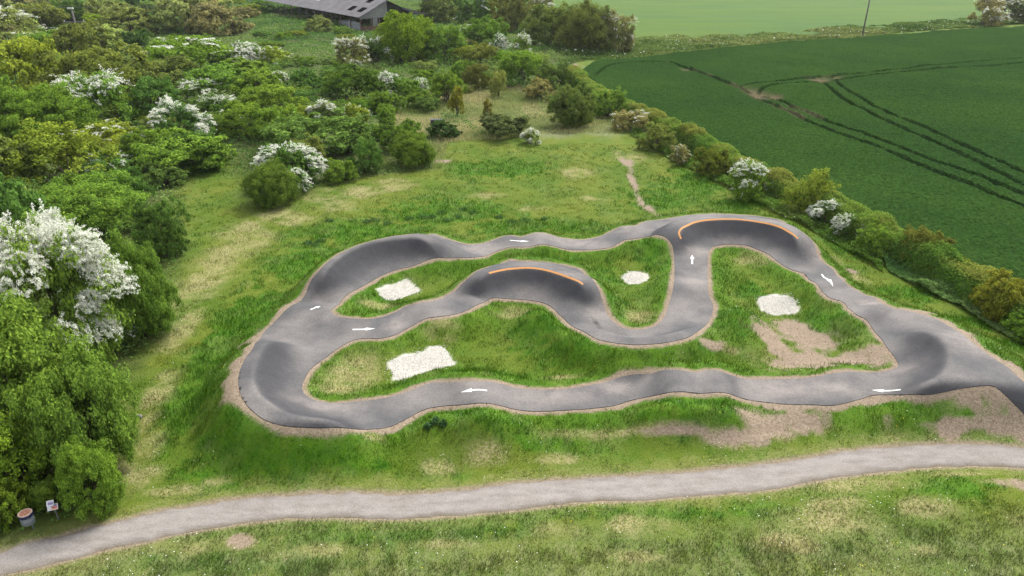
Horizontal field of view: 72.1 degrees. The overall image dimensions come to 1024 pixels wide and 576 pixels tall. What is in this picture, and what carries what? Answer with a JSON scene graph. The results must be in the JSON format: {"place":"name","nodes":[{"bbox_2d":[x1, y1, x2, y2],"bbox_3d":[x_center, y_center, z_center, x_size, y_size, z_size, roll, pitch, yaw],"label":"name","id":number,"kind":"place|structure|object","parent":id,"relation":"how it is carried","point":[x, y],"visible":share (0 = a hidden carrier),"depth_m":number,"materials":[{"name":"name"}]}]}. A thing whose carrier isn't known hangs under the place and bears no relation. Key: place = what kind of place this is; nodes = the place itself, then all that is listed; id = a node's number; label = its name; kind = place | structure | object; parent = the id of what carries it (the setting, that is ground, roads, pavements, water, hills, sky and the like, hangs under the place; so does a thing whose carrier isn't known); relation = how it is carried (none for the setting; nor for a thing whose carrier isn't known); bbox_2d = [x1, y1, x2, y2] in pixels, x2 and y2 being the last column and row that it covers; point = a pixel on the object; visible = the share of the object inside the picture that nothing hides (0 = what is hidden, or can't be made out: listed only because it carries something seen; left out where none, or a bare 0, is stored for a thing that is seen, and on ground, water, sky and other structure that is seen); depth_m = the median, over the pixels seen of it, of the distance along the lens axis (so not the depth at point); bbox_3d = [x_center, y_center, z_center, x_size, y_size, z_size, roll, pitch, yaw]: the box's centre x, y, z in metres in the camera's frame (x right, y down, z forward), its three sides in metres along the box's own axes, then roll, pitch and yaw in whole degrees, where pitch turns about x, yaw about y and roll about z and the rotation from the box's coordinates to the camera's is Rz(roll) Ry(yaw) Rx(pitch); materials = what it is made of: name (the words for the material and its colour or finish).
{"place":"outdoors","nodes":[
{"label":"outdoors","id":0,"kind":"place"},
{"bbox_2d":[0,0,1023,575],"bbox_3d":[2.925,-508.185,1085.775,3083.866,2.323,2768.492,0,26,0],"label":"ground","id":1,"kind":"structure","parent":0,"point":[728,442],"depth_m":32.10,"materials":[{"name":"green plant"}]},
{"bbox_2d":[0,472,31,532],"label":"bush","id":2,"kind":"object","parent":1,"relation":"on","point":[16,488],"visible":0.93,"depth_m":26.77,"materials":[{"name":"green plant"}]},
{"bbox_2d":[0,135,42,181],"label":"bush","id":3,"kind":"object","parent":1,"relation":"on","point":[20,146],"visible":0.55,"depth_m":61.80,"materials":[{"name":"green plant"}]},
{"bbox_2d":[0,5,46,41],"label":"hawthorn","id":4,"kind":"object","parent":1,"relation":"on","point":[7,15],"visible":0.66,"depth_m":151.17,"materials":[{"name":"white plant"}]},
{"bbox_2d":[0,172,60,229],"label":"bush","id":5,"kind":"object","parent":1,"relation":"on","point":[15,198],"visible":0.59,"depth_m":48.62,"materials":[{"name":"green plant"}]},
{"bbox_2d":[0,34,64,91],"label":"bush","id":6,"kind":"object","parent":1,"relation":"on","point":[18,51],"visible":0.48,"depth_m":91.48,"materials":[{"name":"green plant"}]},
{"bbox_2d":[0,393,77,500],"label":"bush","id":7,"kind":"object","parent":1,"relation":"on","point":[9,468],"visible":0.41,"depth_m":27.42,"materials":[{"name":"green plant"}]},
{"bbox_2d":[13,2,70,29],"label":"bush","id":8,"kind":"object","parent":1,"relation":"on","point":[44,12],"visible":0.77,"depth_m":180.26,"materials":[{"name":"green plant"}]},
{"bbox_2d":[0,288,99,467],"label":"bush","id":9,"kind":"object","parent":1,"relation":"on","point":[28,346],"visible":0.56,"depth_m":28.38,"materials":[{"name":"green plant"}]},
{"bbox_2d":[27,474,72,511],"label":"bush","id":10,"kind":"object","parent":1,"relation":"on","point":[41,491],"visible":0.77,"depth_m":27.23,"materials":[{"name":"green plant"}]},
{"bbox_2d":[0,82,101,143],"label":"bush","id":11,"kind":"object","parent":1,"relation":"on","point":[58,102],"visible":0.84,"depth_m":74.21,"materials":[{"name":"green plant"}]},
{"bbox_2d":[0,117,125,187],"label":"bush","id":12,"kind":"object","parent":1,"relation":"on","point":[53,148],"visible":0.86,"depth_m":63.60,"materials":[{"name":"green plant"}]},
{"bbox_2d":[0,198,139,380],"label":"hawthorn","id":13,"kind":"object","parent":1,"relation":"on","point":[29,248],"visible":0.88,"depth_m":34.72,"materials":[{"name":"white plant"}]},
{"bbox_2d":[49,0,95,25],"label":"bush","id":14,"kind":"object","parent":1,"relation":"on","point":[77,6],"visible":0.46,"depth_m":189.72,"materials":[{"name":"green plant"}]},
{"bbox_2d":[1,333,144,482],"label":"bush","id":15,"kind":"object","parent":1,"relation":"on","point":[111,421],"visible":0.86,"depth_m":28.16,"materials":[{"name":"green plant"}]},
{"bbox_2d":[47,19,111,56],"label":"bush","id":16,"kind":"object","parent":1,"relation":"on","point":[71,36],"visible":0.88,"depth_m":133.30,"materials":[{"name":"green plant"}]},
{"bbox_2d":[28,167,151,233],"bbox_3d":[-32.820,-6.276,53.955,9.758,4.342,9.022,-16,30,-30],"label":"bush","id":17,"kind":"object","parent":1,"relation":"on","point":[103,200],"visible":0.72,"depth_m":52.72,"materials":[{"name":"green plant"}]},
{"bbox_2d":[52,434,128,521],"bbox_3d":[-16.375,7.219,27.136,2.591,3.486,2.618,-5,26,-9],"label":"bush","id":18,"kind":"object","parent":1,"relation":"on","point":[78,466],"visible":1,"depth_m":26.65,"materials":[{"name":"green plant"}]},
{"bbox_2d":[29,39,153,95],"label":"bush","id":19,"kind":"object","parent":1,"relation":"on","point":[88,60],"visible":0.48,"depth_m":93.02,"materials":[{"name":"green plant"}]},
{"bbox_2d":[45,64,139,133],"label":"hawthorn","id":20,"kind":"object","parent":1,"relation":"on","point":[105,89],"visible":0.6,"depth_m":80.81,"materials":[{"name":"white plant"}]},
{"bbox_2d":[58,117,141,154],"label":"hawthorn","id":21,"kind":"object","parent":1,"relation":"on","point":[115,131],"visible":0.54,"depth_m":74.15,"materials":[{"name":"green plant"}]},
{"bbox_2d":[78,149,138,179],"bbox_3d":[-37.541,-11.243,65.627,5.167,3.143,5.372,-16,30,-29],"label":"hawthorn","id":22,"kind":"object","parent":1,"relation":"on","point":[118,161],"visible":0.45,"depth_m":64.85,"materials":[{"name":"green plant"}]},
{"bbox_2d":[89,165,156,207],"bbox_3d":[-32.570,-8.330,58.636,4.521,4.027,4.758,-3,26,-7],"label":"bush","id":23,"kind":"object","parent":1,"relation":"on","point":[141,185],"visible":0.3,"depth_m":58.54,"materials":[{"name":"green plant"}]},
{"bbox_2d":[93,2,156,32],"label":"bush","id":24,"kind":"object","parent":1,"relation":"on","point":[133,14],"visible":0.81,"depth_m":169.77,"materials":[{"name":"green plant"}]},
{"bbox_2d":[91,228,183,345],"bbox_3d":[-21.045,0.005,38.815,4.550,6.410,4.858,-2,26,-5],"label":"bush","id":25,"kind":"object","parent":1,"relation":"on","point":[152,299],"visible":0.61,"depth_m":38.27,"materials":[{"name":"green plant"}]},
{"bbox_2d":[109,125,169,167],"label":"bush","id":26,"kind":"object","parent":1,"relation":"on","point":[131,138],"visible":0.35,"depth_m":69.50,"materials":[{"name":"green plant"}]},
{"bbox_2d":[120,28,158,51],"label":"bush","id":27,"kind":"object","parent":1,"relation":"on","point":[139,37],"visible":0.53,"depth_m":135.12,"materials":[{"name":"green plant"}]},
{"bbox_2d":[116,74,184,120],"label":"bush","id":28,"kind":"object","parent":1,"relation":"on","point":[144,92],"visible":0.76,"depth_m":87.57,"materials":[{"name":"green plant"}]},
{"bbox_2d":[115,53,200,93],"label":"bush","id":29,"kind":"object","parent":1,"relation":"on","point":[174,71],"visible":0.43,"depth_m":103.95,"materials":[{"name":"green plant"}]},
{"bbox_2d":[130,194,190,259],"bbox_3d":[-24.780,-4.276,49.502,3.796,4.613,3.996,22,34,38],"label":"bush","id":30,"kind":"object","parent":1,"relation":"on","point":[147,229],"visible":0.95,"depth_m":48.85,"materials":[{"name":"green plant"}]},
{"bbox_2d":[139,162,188,187],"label":"scrub bush","id":31,"kind":"object","parent":1,"relation":"on","point":[165,177],"visible":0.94,"depth_m":64.62,"materials":[{"name":"green plant"}]},
{"bbox_2d":[147,94,216,133],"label":"hawthorn","id":32,"kind":"object","parent":1,"relation":"on","point":[188,115],"visible":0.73,"depth_m":76.23,"materials":[{"name":"white plant"}]},
{"bbox_2d":[130,126,237,177],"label":"bush","id":33,"kind":"object","parent":1,"relation":"on","point":[177,153],"visible":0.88,"depth_m":67.54,"materials":[{"name":"green plant"}]},
{"bbox_2d":[142,33,241,73],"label":"hawthorn","id":34,"kind":"object","parent":1,"relation":"on","point":[202,48],"visible":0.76,"depth_m":120.82,"materials":[{"name":"green plant"}]},
{"bbox_2d":[151,0,233,32],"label":"bush","id":35,"kind":"object","parent":1,"relation":"on","point":[167,11],"visible":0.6,"depth_m":170.41,"materials":[{"name":"green plant"}]},
{"bbox_2d":[168,127,225,167],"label":"bush","id":36,"kind":"object","parent":1,"relation":"on","point":[188,162],"visible":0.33,"depth_m":68.90,"materials":[{"name":"green plant"}]},
{"bbox_2d":[177,78,221,97],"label":"hawthorn","id":37,"kind":"object","parent":1,"relation":"on","point":[186,86],"visible":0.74,"depth_m":98.40,"materials":[{"name":"white plant"}]},
{"bbox_2d":[174,61,243,94],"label":"bush","id":38,"kind":"object","parent":1,"relation":"on","point":[215,73],"visible":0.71,"depth_m":100.34,"materials":[{"name":"green plant"}]},
{"bbox_2d":[184,0,255,36],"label":"bush","id":39,"kind":"object","parent":1,"relation":"on","point":[199,20],"visible":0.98,"depth_m":167.47,"materials":[{"name":"green plant"}]},
{"bbox_2d":[197,88,244,119],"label":"hawthorn","id":40,"kind":"object","parent":1,"relation":"on","point":[216,104],"visible":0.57,"depth_m":84.77,"materials":[{"name":"white plant"}]},
{"bbox_2d":[212,40,262,63],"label":"hawthorn","id":41,"kind":"object","parent":1,"relation":"on","point":[252,49],"visible":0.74,"depth_m":124.15,"materials":[{"name":"white plant"}]},
{"bbox_2d":[212,100,268,138],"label":"bush","id":42,"kind":"object","parent":1,"relation":"on","point":[225,122],"visible":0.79,"depth_m":79.45,"materials":[{"name":"green plant"}]},
{"bbox_2d":[228,66,284,96],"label":"bush","id":43,"kind":"object","parent":1,"relation":"on","point":[253,77],"visible":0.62,"depth_m":98.34,"materials":[{"name":"green plant"}]},
{"bbox_2d":[238,156,302,208],"bbox_3d":[-20.525,-8.924,59.981,4.936,3.815,5.338,13,29,24],"label":"bush","id":44,"kind":"object","parent":1,"relation":"on","point":[271,183],"visible":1,"depth_m":58.91,"materials":[{"name":"green plant"}]},
{"bbox_2d":[246,101,297,139],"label":"bush","id":45,"kind":"object","parent":1,"relation":"on","point":[260,121],"visible":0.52,"depth_m":78.40,"materials":[{"name":"green plant"}]},
{"bbox_2d":[236,82,310,110],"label":"bush","id":46,"kind":"object","parent":1,"relation":"on","point":[265,95],"visible":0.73,"depth_m":89.98,"materials":[{"name":"green plant"}]},
{"bbox_2d":[259,45,294,66],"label":"bush","id":47,"kind":"object","parent":1,"relation":"on","point":[276,53],"visible":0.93,"depth_m":125.12,"materials":[{"name":"green plant"}]},
{"bbox_2d":[250,141,328,192],"bbox_3d":[-19.935,-11.231,64.051,6.593,4.430,6.372,14,29,27],"label":"hawthorn","id":48,"kind":"object","parent":1,"relation":"on","point":[309,158],"visible":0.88,"depth_m":63.27,"materials":[{"name":"white plant"}]},
{"bbox_2d":[286,67,322,86],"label":"bush","id":49,"kind":"object","parent":1,"relation":"on","point":[299,76],"visible":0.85,"depth_m":106.70,"materials":[{"name":"green plant"}]},
{"bbox_2d":[0,0,618,532],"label":"undergrowth","id":50,"kind":"object","parent":1,"relation":"on","point":[278,18],"visible":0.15,"depth_m":134.95,"materials":[{"name":"green plant"}]},
{"bbox_2d":[257,107,373,159],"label":"bush","id":51,"kind":"object","parent":1,"relation":"on","point":[345,128],"visible":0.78,"depth_m":73.01,"materials":[{"name":"green plant"}]},
{"bbox_2d":[250,0,425,31],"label":"barn","id":52,"kind":"structure","parent":1,"relation":"on","point":[375,11],"depth_m":185.80,"materials":[{"name":"grey metal"}]},
{"bbox_2d":[321,157,359,183],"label":"bush","id":53,"kind":"object","parent":1,"relation":"on","point":[337,171],"visible":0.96,"depth_m":65.45,"materials":[{"name":"green plant"}]},
{"bbox_2d":[331,35,372,67],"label":"hawthorn","id":54,"kind":"object","parent":1,"relation":"on","point":[353,45],"visible":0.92,"depth_m":124.78,"materials":[{"name":"white plant"}]},
{"bbox_2d":[321,61,386,99],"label":"bush","id":55,"kind":"object","parent":1,"relation":"on","point":[345,76],"visible":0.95,"depth_m":98.12,"materials":[{"name":"green plant"}]},
{"bbox_2d":[344,137,384,172],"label":"bush","id":56,"kind":"object","parent":1,"relation":"on","point":[369,149],"visible":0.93,"depth_m":68.01,"materials":[{"name":"green plant"}]},
{"bbox_2d":[360,35,394,64],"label":"hawthorn","id":57,"kind":"object","parent":1,"relation":"on","point":[371,43],"visible":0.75,"depth_m":127.78,"materials":[{"name":"white plant"}]},
{"bbox_2d":[368,90,405,114],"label":"bush","id":58,"kind":"object","parent":1,"relation":"on","point":[379,97],"visible":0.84,"depth_m":90.93,"materials":[{"name":"green plant"}]},
{"bbox_2d":[377,117,421,150],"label":"bush","id":59,"kind":"object","parent":1,"relation":"on","point":[389,132],"visible":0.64,"depth_m":75.12,"materials":[{"name":"green plant"}]},
{"bbox_2d":[370,9,436,62],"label":"tree","id":60,"kind":"object","parent":1,"relation":"on","point":[398,34],"visible":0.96,"depth_m":127.48,"materials":[{"name":"green plant"}]},
{"bbox_2d":[389,129,435,168],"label":"bush","id":61,"kind":"object","parent":1,"relation":"on","point":[417,148],"visible":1,"depth_m":69.71,"materials":[{"name":"green plant"}]},
{"bbox_2d":[384,345,454,382],"bbox_3d":[-4.852,3.854,36.978,4.115,0.324,2.809,-14,29,-27],"label":"gravel patch","id":62,"kind":"object","parent":1,"relation":"on","point":[411,371],"visible":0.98,"depth_m":37.03,"materials":[{"name":"white gravel"}]},
{"bbox_2d":[303,206,547,430],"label":"nettle clumps","id":63,"kind":"object","parent":1,"relation":"on","point":[441,421],"visible":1,"depth_m":56.44,"materials":[{"name":"green plant"}]},
{"bbox_2d":[415,0,462,22],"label":"bush","id":64,"kind":"object","parent":1,"relation":"on","point":[441,12],"visible":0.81,"depth_m":198.60,"materials":[{"name":"green plant"}]},
{"bbox_2d":[425,120,462,137],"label":"bush","id":65,"kind":"object","parent":1,"relation":"on","point":[437,126],"visible":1,"depth_m":79.69,"materials":[{"name":"green plant"}]},
{"bbox_2d":[425,23,468,63],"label":"bush","id":66,"kind":"object","parent":1,"relation":"on","point":[451,34],"visible":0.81,"depth_m":129.75,"materials":[{"name":"green plant"}]},
{"bbox_2d":[427,69,467,100],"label":"bush","id":67,"kind":"object","parent":1,"relation":"on","point":[451,80],"visible":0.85,"depth_m":98.03,"materials":[{"name":"green plant"}]},
{"bbox_2d":[453,0,495,24],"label":"hawthorn","id":68,"kind":"object","parent":1,"relation":"on","point":[479,9],"visible":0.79,"depth_m":191.93,"materials":[{"name":"green plant"}]},
{"bbox_2d":[461,63,491,89],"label":"bush","id":69,"kind":"object","parent":1,"relation":"on","point":[476,70],"visible":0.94,"depth_m":105.64,"materials":[{"name":"green plant"}]},
{"bbox_2d":[464,41,497,65],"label":"bush","id":70,"kind":"object","parent":1,"relation":"on","point":[481,51],"visible":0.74,"depth_m":125.66,"materials":[{"name":"green plant"}]},
{"bbox_2d":[460,14,509,44],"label":"bush","id":71,"kind":"object","parent":1,"relation":"on","point":[481,29],"visible":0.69,"depth_m":147.24,"materials":[{"name":"green plant"}]},
{"bbox_2d":[478,112,531,137],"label":"bush","id":72,"kind":"object","parent":1,"relation":"on","point":[500,125],"visible":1,"depth_m":79.67,"materials":[{"name":"green plant"}]},
{"bbox_2d":[379,79,633,168],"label":"rough grass","id":73,"kind":"structure","parent":1,"relation":"on","point":[476,100],"depth_m":89.91,"materials":[{"name":"green plant"}]},
{"bbox_2d":[487,0,531,31],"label":"bush","id":74,"kind":"object","parent":1,"relation":"on","point":[515,12],"visible":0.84,"depth_m":175.29,"materials":[{"name":"green plant"}]},
{"bbox_2d":[0,444,1023,575],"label":"footpath","id":75,"kind":"structure","parent":1,"relation":"on","point":[35,554],"depth_m":28.32,"materials":[{"name":"grey gravel"}]},
{"bbox_2d":[498,49,543,85],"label":"bush","id":76,"kind":"object","parent":1,"relation":"on","point":[510,62],"visible":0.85,"depth_m":108.83,"materials":[{"name":"green plant"}]},
{"bbox_2d":[522,76,558,100],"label":"bush","id":77,"kind":"object","parent":1,"relation":"on","point":[531,90],"visible":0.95,"depth_m":100.10,"materials":[{"name":"beige plant"}]},
{"bbox_2d":[518,1,572,46],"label":"bush","id":78,"kind":"object","parent":1,"relation":"on","point":[535,28],"visible":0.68,"depth_m":148.55,"materials":[{"name":"green plant"}]},
{"bbox_2d":[535,59,572,90],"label":"bush","id":79,"kind":"object","parent":1,"relation":"on","point":[549,70],"visible":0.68,"depth_m":102.66,"materials":[{"name":"green plant"}]},
{"bbox_2d":[546,84,597,127],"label":"bush","id":80,"kind":"object","parent":1,"relation":"on","point":[564,104],"visible":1,"depth_m":83.53,"materials":[{"name":"green plant"}]},
{"bbox_2d":[552,0,621,52],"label":"bush","id":81,"kind":"object","parent":1,"relation":"on","point":[584,26],"visible":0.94,"depth_m":141.80,"materials":[{"name":"green plant"}]},
{"bbox_2d":[591,86,627,116],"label":"bush","id":82,"kind":"object","parent":1,"relation":"on","point":[615,98],"visible":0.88,"depth_m":88.94,"materials":[{"name":"green plant"}]},
{"bbox_2d":[602,6,636,50],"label":"hawthorn","id":83,"kind":"object","parent":1,"relation":"on","point":[625,32],"visible":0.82,"depth_m":142.79,"materials":[{"name":"beige plant"}]},
{"bbox_2d":[611,109,650,131],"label":"hawthorn","id":84,"kind":"object","parent":1,"relation":"on","point":[619,121],"visible":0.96,"depth_m":83.04,"materials":[{"name":"beige plant"}]},
{"bbox_2d":[634,121,676,150],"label":"bush","id":85,"kind":"object","parent":1,"relation":"on","point":[657,131],"visible":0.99,"depth_m":75.66,"materials":[{"name":"green plant"}]},
{"bbox_2d":[692,146,731,178],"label":"bush","id":86,"kind":"object","parent":1,"relation":"on","point":[712,160],"visible":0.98,"depth_m":66.95,"materials":[{"name":"green plant"}]},
{"bbox_2d":[728,157,772,201],"bbox_3d":[20.928,-9.472,61.205,5.063,3.751,3.803,-20,32,-35],"label":"hawthorn","id":87,"kind":"object","parent":1,"relation":"on","point":[751,171],"visible":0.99,"depth_m":60.35,"materials":[{"name":"white plant"}]},
{"bbox_2d":[754,293,800,314],"bbox_3d":[16.251,0.902,43.118,2.656,0.447,2.727,0,26,0],"label":"gravel patch","id":88,"kind":"object","parent":1,"relation":"on","point":[774,305],"visible":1,"depth_m":43.15,"materials":[{"name":"white gravel"}]},
{"bbox_2d":[558,15,1023,63],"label":"bank grass","id":89,"kind":"structure","parent":1,"relation":"on","point":[674,44],"depth_m":161.39,"materials":[{"name":"green plant"}]},
{"bbox_2d":[565,65,1023,333],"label":"hedge","id":90,"kind":"object","parent":1,"relation":"on","point":[699,137],"visible":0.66,"depth_m":54.18,"materials":[{"name":"green plant"}]},
{"bbox_2d":[583,26,1023,279],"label":"wheat crop","id":91,"kind":"object","parent":1,"relation":"on","point":[925,129],"visible":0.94,"depth_m":90.09,"materials":[{"name":"green plant"}]},
{"bbox_2d":[780,168,840,214],"bbox_3d":[24.518,-8.010,57.505,4.637,4.252,3.789,8,27,16],"label":"bush","id":92,"kind":"object","parent":1,"relation":"on","point":[817,186],"visible":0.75,"depth_m":56.84,"materials":[{"name":"green plant"}]},
{"bbox_2d":[805,198,840,224],"bbox_3d":[24.557,-6.036,55.373,3.029,2.443,2.668,23,34,38],"label":"hawthorn","id":93,"kind":"object","parent":1,"relation":"on","point":[817,211],"visible":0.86,"depth_m":54.93,"materials":[{"name":"white plant"}]},
{"bbox_2d":[831,212,864,238],"bbox_3d":[25.464,-4.720,53.133,2.720,2.055,2.630,11,28,21],"label":"hawthorn","id":94,"kind":"object","parent":1,"relation":"on","point":[838,224],"visible":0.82,"depth_m":52.55,"materials":[{"name":"white plant"}]},
{"bbox_2d":[851,217,899,256],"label":"bush","id":95,"kind":"object","parent":1,"relation":"on","point":[881,241],"visible":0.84,"depth_m":49.98,"materials":[{"name":"green plant"}]},
{"bbox_2d":[896,223,955,275],"bbox_3d":[28.233,-2.753,48.179,3.385,2.936,3.635,-10,28,-20],"label":"bush","id":96,"kind":"object","parent":1,"relation":"on","point":[924,233],"visible":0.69,"depth_m":47.58,"materials":[{"name":"green plant"}]},
{"bbox_2d":[878,247,1023,342],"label":"bramble cover","id":97,"kind":"object","parent":1,"relation":"on","point":[899,270],"visible":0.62,"depth_m":44.78,"materials":[{"name":"green plant"}]},
{"bbox_2d":[966,0,1011,26],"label":"hawthorn","id":98,"kind":"object","parent":1,"relation":"on","point":[993,14],"visible":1,"depth_m":190.41,"materials":[{"name":"beige plant"}]},
{"bbox_2d":[968,267,1023,324],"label":"bush","id":99,"kind":"object","parent":1,"relation":"on","point":[1001,292],"visible":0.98,"depth_m":40.99,"materials":[{"name":"green plant"}]},
{"bbox_2d":[999,310,1023,343],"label":"bush","id":100,"kind":"object","parent":1,"relation":"on","point":[1012,321],"visible":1,"depth_m":39.15,"materials":[{"name":"green plant"}]},
{"bbox_2d":[238,214,1023,429],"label":"pump track","id":101,"kind":"structure","parent":0,"point":[295,344],"depth_m":38.98,"materials":[{"name":"grey asphalt"}]},
{"bbox_2d":[631,126,883,270],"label":"hedge foot grass","id":102,"kind":"structure","parent":0,"point":[722,177],"depth_m":57.79,"materials":[{"name":"green plant"}]},
{"bbox_2d":[495,0,1022,38],"bbox_3d":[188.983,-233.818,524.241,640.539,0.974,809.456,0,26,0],"label":"distant field","id":103,"kind":"structure","parent":0,"point":[689,18],"depth_m":222.89,"materials":[{"name":"green plant"}]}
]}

